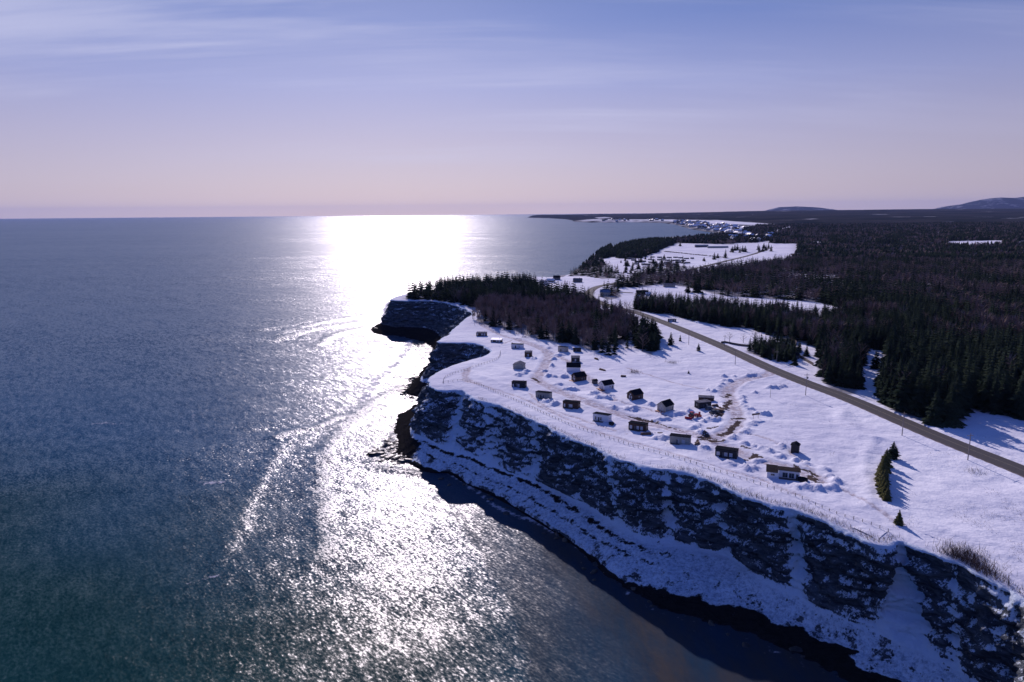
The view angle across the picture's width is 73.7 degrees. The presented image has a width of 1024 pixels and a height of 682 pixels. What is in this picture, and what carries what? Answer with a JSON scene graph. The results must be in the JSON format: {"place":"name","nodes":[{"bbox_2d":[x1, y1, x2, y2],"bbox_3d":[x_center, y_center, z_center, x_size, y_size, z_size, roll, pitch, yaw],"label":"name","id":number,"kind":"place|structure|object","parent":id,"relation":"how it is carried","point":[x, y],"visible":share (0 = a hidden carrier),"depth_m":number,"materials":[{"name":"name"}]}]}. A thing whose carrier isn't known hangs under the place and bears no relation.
{"place":"outdoors","nodes":[
{"label":"outdoors","id":0,"kind":"place"},
{"bbox_2d":[0,213,847,681],"bbox_3d":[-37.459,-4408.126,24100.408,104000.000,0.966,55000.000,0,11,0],"label":"sea water","id":1,"kind":"structure","parent":0,"point":[198,421],"depth_m":282.52,"materials":[{"name":"blue liquid"}]},
{"bbox_2d":[366,450,383,455],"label":"boulder","id":2,"kind":"object","parent":1,"relation":"in","point":[375,452],"visible":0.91,"depth_m":322.47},
{"bbox_2d":[0,0,1023,218],"label":"sky","id":3,"kind":"structure","parent":0,"point":[109,108],"materials":[{"name":"blue"}]},
{"bbox_2d":[371,277,1023,681],"bbox_3d":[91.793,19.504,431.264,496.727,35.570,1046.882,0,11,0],"label":"cliff and shore ground","id":4,"kind":"structure","parent":0,"point":[845,601],"depth_m":204.22,"materials":[{"name":"white snow"}]},
{"bbox_2d":[474,382,665,454],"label":"fence","id":5,"kind":"object","parent":4,"relation":"on","point":[568,422],"visible":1,"depth_m":266.59,"materials":[{"name":"grey wood"}]},
{"bbox_2d":[479,319,990,475],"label":"roadside undergrowth","id":6,"kind":"object","parent":4,"relation":"on","point":[632,371],"visible":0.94,"depth_m":354.00,"materials":[{"name":"brown plant"}]},
{"bbox_2d":[478,396,1023,595],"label":"cliff edge undergrowth","id":7,"kind":"object","parent":4,"relation":"on","point":[737,489],"visible":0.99,"depth_m":190.63,"materials":[{"name":"brown plant"}]},
{"bbox_2d":[665,410,1023,569],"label":"dead grass","id":8,"kind":"structure","parent":4,"relation":"on","point":[953,514],"depth_m":186.86,"materials":[{"name":"brown plant"}]},
{"bbox_2d":[403,208,1023,571],"bbox_3d":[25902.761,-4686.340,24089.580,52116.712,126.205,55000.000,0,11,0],"label":"snowy ground","id":9,"kind":"structure","parent":0,"point":[938,486],"depth_m":284.48,"materials":[{"name":"white snow"}]},
{"bbox_2d":[468,291,475,306],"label":"spruce tree","id":10,"kind":"object","parent":9,"relation":"on","point":[472,296],"visible":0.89,"depth_m":604.29,"materials":[{"name":"green plant"}]},
{"bbox_2d":[487,307,497,326],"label":"spruce tree","id":11,"kind":"object","parent":9,"relation":"on","point":[492,323],"visible":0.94,"depth_m":501.57,"materials":[{"name":"green plant"}]},
{"bbox_2d":[506,316,513,329],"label":"spruce tree","id":12,"kind":"object","parent":9,"relation":"on","point":[508,325],"visible":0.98,"depth_m":486.42,"materials":[{"name":"green plant"}]},
{"bbox_2d":[511,343,523,348],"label":"cabin","id":13,"kind":"object","parent":9,"relation":"on","point":[516,345],"visible":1,"depth_m":420.27,"materials":[{"name":"grey wood"}]},
{"bbox_2d":[512,380,526,387],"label":"cabin","id":14,"kind":"object","parent":9,"relation":"on","point":[519,383],"visible":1,"depth_m":324.88,"materials":[{"name":"brown wood"}]},
{"bbox_2d":[513,360,525,369],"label":"cabin","id":15,"kind":"object","parent":9,"relation":"on","point":[520,364],"visible":0.96,"depth_m":365.79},
{"bbox_2d":[537,324,544,339],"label":"spruce tree","id":16,"kind":"object","parent":9,"relation":"on","point":[541,334],"visible":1,"depth_m":449.35,"materials":[{"name":"green plant"}]},
{"bbox_2d":[535,390,551,398],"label":"cabin","id":17,"kind":"object","parent":9,"relation":"on","point":[540,394],"visible":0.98,"depth_m":305.96,"materials":[{"name":"grey wood"}]},
{"bbox_2d":[554,321,567,342],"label":"spruce tree","id":18,"kind":"object","parent":9,"relation":"on","point":[561,337],"visible":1,"depth_m":436.33,"materials":[{"name":"green plant"}]},
{"bbox_2d":[558,346,567,351],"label":"cabin","id":19,"kind":"object","parent":9,"relation":"on","point":[562,348],"visible":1,"depth_m":407.41,"materials":[{"name":"grey wood"}]},
{"bbox_2d":[565,321,572,341],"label":"spruce tree","id":20,"kind":"object","parent":9,"relation":"on","point":[569,334],"visible":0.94,"depth_m":438.14,"materials":[{"name":"green plant"}]},
{"bbox_2d":[563,399,580,408],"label":"cabin","id":21,"kind":"object","parent":9,"relation":"on","point":[571,404],"visible":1,"depth_m":290.71,"materials":[{"name":"brown wood"}]},
{"bbox_2d":[566,362,580,371],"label":"cabin","id":22,"kind":"object","parent":9,"relation":"on","point":[573,366],"visible":0.98,"depth_m":357.08,"materials":[{"name":"black wood"}]},
{"bbox_2d":[571,355,579,361],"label":"cabin","id":23,"kind":"object","parent":9,"relation":"on","point":[575,358],"visible":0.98,"depth_m":380.12,"materials":[{"name":"grey wood"}]},
{"bbox_2d":[571,328,580,344],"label":"spruce tree","id":24,"kind":"object","parent":9,"relation":"on","point":[575,340],"visible":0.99,"depth_m":430.75,"materials":[{"name":"green plant"}]},
{"bbox_2d":[569,371,586,381],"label":"cabin","id":25,"kind":"object","parent":9,"relation":"on","point":[578,376],"visible":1,"depth_m":337.40,"materials":[{"name":"brown wood"}]},
{"bbox_2d":[591,333,598,350],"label":"spruce tree","id":26,"kind":"object","parent":9,"relation":"on","point":[594,345],"visible":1,"depth_m":413.04,"materials":[{"name":"green plant"}]},
{"bbox_2d":[593,412,611,422],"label":"cabin","id":27,"kind":"object","parent":9,"relation":"on","point":[601,417],"visible":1,"depth_m":271.82,"materials":[{"name":"white wood"}]},
{"bbox_2d":[596,379,614,390],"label":"cabin","id":28,"kind":"object","parent":9,"relation":"on","point":[604,385],"visible":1,"depth_m":322.13,"materials":[{"name":"wood"}]},
{"bbox_2d":[600,289,610,295],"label":"house","id":29,"kind":"structure","parent":9,"relation":"on","point":[605,292],"depth_m":681.04,"materials":[{"name":"wood"}]},
{"bbox_2d":[631,317,638,339],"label":"spruce tree","id":30,"kind":"object","parent":9,"relation":"on","point":[637,323],"visible":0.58,"depth_m":442.68,"materials":[{"name":"green plant"}]},
{"bbox_2d":[627,388,643,400],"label":"cabin","id":31,"kind":"object","parent":9,"relation":"on","point":[635,394],"visible":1,"depth_m":303.55,"materials":[{"name":"brown wood"}]},
{"bbox_2d":[628,420,647,431],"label":"cabin","id":32,"kind":"object","parent":9,"relation":"on","point":[638,426],"visible":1,"depth_m":260.16,"materials":[{"name":"brown wood"}]},
{"bbox_2d":[630,321,650,344],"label":"spruce tree","id":33,"kind":"object","parent":9,"relation":"on","point":[636,336],"visible":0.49,"depth_m":429.52,"materials":[{"name":"green plant"}]},
{"bbox_2d":[634,326,647,348],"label":"spruce tree","id":34,"kind":"object","parent":9,"relation":"on","point":[639,336],"visible":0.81,"depth_m":418.33,"materials":[{"name":"green plant"}]},
{"bbox_2d":[644,331,657,351],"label":"spruce tree","id":35,"kind":"object","parent":9,"relation":"on","point":[650,347],"visible":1,"depth_m":408.90,"materials":[{"name":"green plant"}]},
{"bbox_2d":[647,320,662,341],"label":"spruce tree","id":36,"kind":"object","parent":9,"relation":"on","point":[653,329],"visible":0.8,"depth_m":435.36,"materials":[{"name":"green plant"}]},
{"bbox_2d":[650,334,660,349],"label":"spruce tree","id":37,"kind":"object","parent":9,"relation":"on","point":[656,338],"visible":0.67,"depth_m":413.24,"materials":[{"name":"green plant"}]},
{"bbox_2d":[655,399,674,412],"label":"cabin","id":38,"kind":"object","parent":9,"relation":"on","point":[667,405],"visible":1,"depth_m":285.58,"materials":[{"name":"white wood"}]},
{"bbox_2d":[669,433,691,444],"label":"cabin","id":39,"kind":"object","parent":9,"relation":"on","point":[678,439],"visible":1,"depth_m":244.40,"materials":[{"name":"grey wood"}]},
{"bbox_2d":[688,411,701,417],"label":"tractor","id":40,"kind":"object","parent":9,"relation":"on","point":[692,414],"visible":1,"depth_m":276.74,"materials":[{"name":"red paint"}]},
{"bbox_2d":[692,303,700,320],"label":"spruce tree","id":41,"kind":"object","parent":9,"relation":"on","point":[696,314],"visible":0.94,"depth_m":515.51,"materials":[{"name":"green plant"}]},
{"bbox_2d":[694,399,711,408],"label":"cabin","id":42,"kind":"object","parent":9,"relation":"on","point":[699,404],"visible":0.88,"depth_m":289.13,"materials":[{"name":"grey wood"}]},
{"bbox_2d":[698,395,713,400],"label":"cabin","id":43,"kind":"object","parent":9,"relation":"on","point":[704,397],"visible":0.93,"depth_m":300.42,"materials":[{"name":"grey wood"}]},
{"bbox_2d":[406,253,1023,305],"bbox_3d":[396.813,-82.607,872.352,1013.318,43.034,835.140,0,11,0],"label":"spruce forest","id":44,"kind":"object","parent":9,"relation":"on","point":[428,292],"visible":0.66,"depth_m":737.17,"materials":[{"name":"green plant"}]},
{"bbox_2d":[715,445,738,458],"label":"cabin","id":45,"kind":"object","parent":9,"relation":"on","point":[724,452],"visible":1,"depth_m":231.07,"materials":[{"name":"brown wood"}]},
{"bbox_2d":[721,341,747,346],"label":"timber wall","id":46,"kind":"structure","parent":9,"relation":"on","point":[737,344],"depth_m":425.41,"materials":[{"name":"brown wood"}]},
{"bbox_2d":[447,281,1023,412],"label":"spruce forest","id":47,"kind":"object","parent":9,"relation":"on","point":[978,357],"visible":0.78,"depth_m":436.84,"materials":[{"name":"green plant"}]},
{"bbox_2d":[455,287,1023,378],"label":"bare forest","id":48,"kind":"object","parent":9,"relation":"on","point":[584,321],"visible":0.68,"depth_m":495.72,"materials":[{"name":"brown plant"}]},
{"bbox_2d":[754,307,760,330],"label":"spruce tree","id":49,"kind":"object","parent":9,"relation":"on","point":[758,319],"visible":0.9,"depth_m":473.00,"materials":[{"name":"green plant"}]},
{"bbox_2d":[764,320,772,335],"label":"spruce tree","id":50,"kind":"object","parent":9,"relation":"on","point":[769,329],"visible":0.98,"depth_m":457.08,"materials":[{"name":"green plant"}]},
{"bbox_2d":[671,455,888,531],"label":"fence","id":51,"kind":"object","parent":9,"relation":"on","point":[782,489],"visible":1,"depth_m":202.10,"materials":[{"name":"grey wood"}]},
{"bbox_2d":[766,464,800,480],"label":"cottage","id":52,"kind":"structure","parent":9,"relation":"on","point":[782,472],"depth_m":213.17,"materials":[{"name":"white wood"}]},
{"bbox_2d":[789,353,797,365],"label":"spruce tree","id":53,"kind":"object","parent":9,"relation":"on","point":[794,361],"visible":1,"depth_m":367.79,"materials":[{"name":"green plant"}]},
{"bbox_2d":[789,316,798,340],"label":"spruce tree","id":54,"kind":"object","parent":9,"relation":"on","point":[795,333],"visible":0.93,"depth_m":434.69,"materials":[{"name":"green plant"}]},
{"bbox_2d":[790,441,800,452],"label":"hut","id":55,"kind":"object","parent":9,"relation":"on","point":[795,446],"visible":1,"depth_m":235.05,"materials":[{"name":"wood"}]},
{"bbox_2d":[581,221,1023,266],"bbox_3d":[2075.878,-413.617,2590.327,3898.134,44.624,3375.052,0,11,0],"label":"spruce forest","id":56,"kind":"object","parent":9,"relation":"on","point":[652,245],"visible":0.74,"depth_m":1929.23,"materials":[{"name":"green plant"}]},
{"bbox_2d":[813,331,822,356],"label":"spruce tree","id":57,"kind":"object","parent":9,"relation":"on","point":[819,345],"visible":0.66,"depth_m":388.32,"materials":[{"name":"green plant"}]},
{"bbox_2d":[813,338,825,367],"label":"spruce tree","id":58,"kind":"object","parent":9,"relation":"on","point":[820,353],"visible":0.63,"depth_m":363.55,"materials":[{"name":"green plant"}]},
{"bbox_2d":[814,322,827,344],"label":"spruce tree","id":59,"kind":"object","parent":9,"relation":"on","point":[822,330],"visible":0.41,"depth_m":409.76,"materials":[{"name":"green plant"}]},
{"bbox_2d":[814,344,829,376],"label":"spruce tree","id":60,"kind":"object","parent":9,"relation":"on","point":[821,373],"visible":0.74,"depth_m":340.28,"materials":[{"name":"green plant"}]},
{"bbox_2d":[821,353,834,383],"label":"spruce tree","id":61,"kind":"object","parent":9,"relation":"on","point":[828,376],"visible":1,"depth_m":326.19,"materials":[{"name":"green plant"}]},
{"bbox_2d":[831,356,838,383],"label":"spruce tree","id":62,"kind":"object","parent":9,"relation":"on","point":[834,372],"visible":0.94,"depth_m":326.87,"materials":[{"name":"green plant"}]},
{"bbox_2d":[832,348,843,368],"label":"spruce tree","id":63,"kind":"object","parent":9,"relation":"on","point":[835,354],"visible":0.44,"depth_m":343.73,"materials":[{"name":"green plant"}]},
{"bbox_2d":[843,357,857,388],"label":"spruce tree","id":64,"kind":"object","parent":9,"relation":"on","point":[851,381],"visible":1,"depth_m":317.28,"materials":[{"name":"green plant"}]},
{"bbox_2d":[855,356,865,384],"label":"spruce tree","id":65,"kind":"object","parent":9,"relation":"on","point":[861,367],"visible":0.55,"depth_m":322.35,"materials":[{"name":"green plant"}]},
{"bbox_2d":[855,368,866,389],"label":"spruce tree","id":66,"kind":"object","parent":9,"relation":"on","point":[860,382],"visible":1,"depth_m":316.54,"materials":[{"name":"green plant"}]},
{"bbox_2d":[860,345,868,365],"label":"spruce tree","id":67,"kind":"object","parent":9,"relation":"on","point":[864,361],"visible":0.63,"depth_m":366.52,"materials":[{"name":"green plant"}]},
{"bbox_2d":[863,333,871,353],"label":"spruce tree","id":68,"kind":"object","parent":9,"relation":"on","point":[866,340],"visible":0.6,"depth_m":389.97,"materials":[{"name":"green plant"}]},
{"bbox_2d":[869,353,880,369],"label":"spruce tree","id":69,"kind":"object","parent":9,"relation":"on","point":[875,359],"visible":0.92,"depth_m":357.76,"materials":[{"name":"green plant"}]},
{"bbox_2d":[872,356,884,385],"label":"spruce tree","id":70,"kind":"object","parent":9,"relation":"on","point":[877,377],"visible":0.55,"depth_m":319.57,"materials":[{"name":"green plant"}]},
{"bbox_2d":[873,362,885,395],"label":"spruce tree","id":71,"kind":"object","parent":9,"relation":"on","point":[879,380],"visible":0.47,"depth_m":305.31,"materials":[{"name":"green plant"}]},
{"bbox_2d":[876,369,887,396],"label":"spruce tree","id":72,"kind":"object","parent":9,"relation":"on","point":[884,381],"visible":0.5,"depth_m":300.06,"materials":[{"name":"green plant"}]},
{"bbox_2d":[876,378,890,404],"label":"spruce tree","id":73,"kind":"object","parent":9,"relation":"on","point":[885,394],"visible":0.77,"depth_m":292.35,"materials":[{"name":"green plant"}]},
{"bbox_2d":[879,480,892,497],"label":"cedar tree","id":74,"kind":"object","parent":9,"relation":"on","point":[884,488],"visible":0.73,"depth_m":197.33,"materials":[{"name":"green plant"}]},
{"bbox_2d":[879,453,892,473],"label":"cedar tree","id":75,"kind":"object","parent":9,"relation":"on","point":[889,464],"visible":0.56,"depth_m":216.51,"materials":[{"name":"green plant"}]},
{"bbox_2d":[881,488,891,501],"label":"cedar tree","id":76,"kind":"object","parent":9,"relation":"on","point":[886,496],"visible":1,"depth_m":195.32,"materials":[{"name":"green plant"}]},
{"bbox_2d":[882,343,892,362],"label":"spruce tree","id":77,"kind":"object","parent":9,"relation":"on","point":[888,351],"visible":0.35,"depth_m":337.21,"materials":[{"name":"green plant"}]},
{"bbox_2d":[880,330,897,359],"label":"spruce tree","id":78,"kind":"object","parent":9,"relation":"on","point":[894,336],"visible":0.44,"depth_m":373.83,"materials":[{"name":"green plant"}]},
{"bbox_2d":[884,375,896,407],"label":"spruce tree","id":79,"kind":"object","parent":9,"relation":"on","point":[893,387],"visible":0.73,"depth_m":287.31,"materials":[{"name":"green plant"}]},
{"bbox_2d":[884,441,901,459],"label":"spruce tree","id":80,"kind":"object","parent":9,"relation":"on","point":[893,453],"visible":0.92,"depth_m":227.71,"materials":[{"name":"green plant"}]},
{"bbox_2d":[892,510,905,526],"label":"spruce tree","id":81,"kind":"object","parent":9,"relation":"on","point":[898,520],"visible":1,"depth_m":180.40,"materials":[{"name":"green plant"}]},
{"bbox_2d":[886,370,913,412],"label":"spruce tree","id":82,"kind":"object","parent":9,"relation":"on","point":[899,404],"visible":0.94,"depth_m":279.30,"materials":[{"name":"green plant"}]},
{"bbox_2d":[895,362,905,386],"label":"spruce tree","id":83,"kind":"object","parent":9,"relation":"on","point":[899,373],"visible":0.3,"depth_m":294.21,"materials":[{"name":"green plant"}]},
{"bbox_2d":[895,367,919,412],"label":"spruce tree","id":84,"kind":"object","parent":9,"relation":"on","point":[911,379],"visible":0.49,"depth_m":280.36,"materials":[{"name":"green plant"}]},
{"bbox_2d":[907,369,925,416],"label":"spruce tree","id":85,"kind":"object","parent":9,"relation":"on","point":[915,408],"visible":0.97,"depth_m":274.76,"materials":[{"name":"green plant"}]},
{"bbox_2d":[912,380,935,417],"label":"spruce tree","id":86,"kind":"object","parent":9,"relation":"on","point":[931,392],"visible":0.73,"depth_m":273.04,"materials":[{"name":"green plant"}]},
{"bbox_2d":[914,367,935,394],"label":"spruce tree","id":87,"kind":"object","parent":9,"relation":"on","point":[927,378],"visible":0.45,"depth_m":276.49,"materials":[{"name":"green plant"}]},
{"bbox_2d":[921,376,933,416],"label":"spruce tree","id":88,"kind":"object","parent":9,"relation":"on","point":[925,392],"visible":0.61,"depth_m":274.45,"materials":[{"name":"green plant"}]},
{"bbox_2d":[921,388,947,428],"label":"spruce tree","id":89,"kind":"object","parent":9,"relation":"on","point":[933,418],"visible":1,"depth_m":261.88,"materials":[{"name":"green plant"}]},
{"bbox_2d":[925,366,943,390],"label":"spruce tree","id":90,"kind":"object","parent":9,"relation":"on","point":[934,373],"visible":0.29,"depth_m":282.04,"materials":[{"name":"green plant"}]},
{"bbox_2d":[934,375,944,405],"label":"spruce tree","id":91,"kind":"object","parent":9,"relation":"on","point":[941,386],"visible":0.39,"depth_m":273.92,"materials":[{"name":"green plant"}]},
{"bbox_2d":[940,373,951,397],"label":"spruce tree","id":92,"kind":"object","parent":9,"relation":"on","point":[947,384],"visible":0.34,"depth_m":276.58,"materials":[{"name":"green plant"}]},
{"bbox_2d":[941,391,964,428],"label":"spruce tree","id":93,"kind":"object","parent":9,"relation":"on","point":[950,414],"visible":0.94,"depth_m":261.23,"materials":[{"name":"green plant"}]},
{"bbox_2d":[940,379,967,427],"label":"spruce tree","id":94,"kind":"object","parent":9,"relation":"on","point":[951,421],"visible":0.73,"depth_m":262.54,"materials":[{"name":"green plant"}]},
{"bbox_2d":[951,375,970,418],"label":"spruce tree","id":95,"kind":"object","parent":9,"relation":"on","point":[963,413],"visible":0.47,"depth_m":269.24,"materials":[{"name":"green plant"}]},
{"bbox_2d":[959,370,975,413],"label":"spruce tree","id":96,"kind":"object","parent":9,"relation":"on","point":[967,391],"visible":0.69,"depth_m":279.37,"materials":[{"name":"green plant"}]},
{"bbox_2d":[925,537,1022,589],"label":"clifftop undergrowth","id":97,"kind":"object","parent":9,"relation":"on","point":[975,559],"visible":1,"depth_m":162.00,"materials":[{"name":"brown plant"}]},
{"bbox_2d":[973,374,996,409],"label":"spruce tree","id":98,"kind":"object","parent":9,"relation":"on","point":[980,402],"visible":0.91,"depth_m":280.64,"materials":[{"name":"green plant"}]},
{"bbox_2d":[979,376,1003,414],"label":"spruce tree","id":99,"kind":"object","parent":9,"relation":"on","point":[993,401],"visible":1,"depth_m":276.65,"materials":[{"name":"green plant"}]},
{"bbox_2d":[997,369,1010,413],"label":"spruce tree","id":100,"kind":"object","parent":9,"relation":"on","point":[1002,402],"visible":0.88,"depth_m":277.44,"materials":[{"name":"green plant"}]},
{"bbox_2d":[1004,373,1023,418],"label":"spruce tree","id":101,"kind":"object","parent":9,"relation":"on","point":[1017,395],"visible":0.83,"depth_m":272.56,"materials":[{"name":"green plant"}]},
{"bbox_2d":[1015,390,1023,419],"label":"spruce tree","id":102,"kind":"object","parent":9,"relation":"on","point":[1018,414],"visible":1,"depth_m":269.71,"materials":[{"name":"green plant"}]},
{"bbox_2d":[766,206,834,210],"bbox_3d":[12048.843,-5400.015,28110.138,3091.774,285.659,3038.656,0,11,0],"label":"distant hill","id":103,"kind":"structure","parent":0,"point":[795,208],"depth_m":27548.79,"materials":[{"name":"plant"}]},
{"bbox_2d":[586,247,1023,477],"bbox_3d":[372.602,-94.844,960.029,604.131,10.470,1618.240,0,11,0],"label":"road","id":104,"kind":"structure","parent":0,"point":[932,434],"depth_m":290.12,"materials":[{"name":"grey asphalt"}]},
{"bbox_2d":[593,258,1023,470],"bbox_3d":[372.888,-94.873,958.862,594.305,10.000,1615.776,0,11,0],"label":"road markings","id":105,"kind":"object","parent":104,"relation":"on","point":[833,392],"visible":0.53,"depth_m":301.12,"materials":[{"name":"yellow paint"}]},
{"bbox_2d":[935,197,1023,208],"bbox_3d":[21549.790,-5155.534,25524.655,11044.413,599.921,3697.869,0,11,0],"label":"distant hill","id":106,"kind":"structure","parent":0,"point":[995,203],"depth_m":24855.23,"materials":[{"name":"plant"}]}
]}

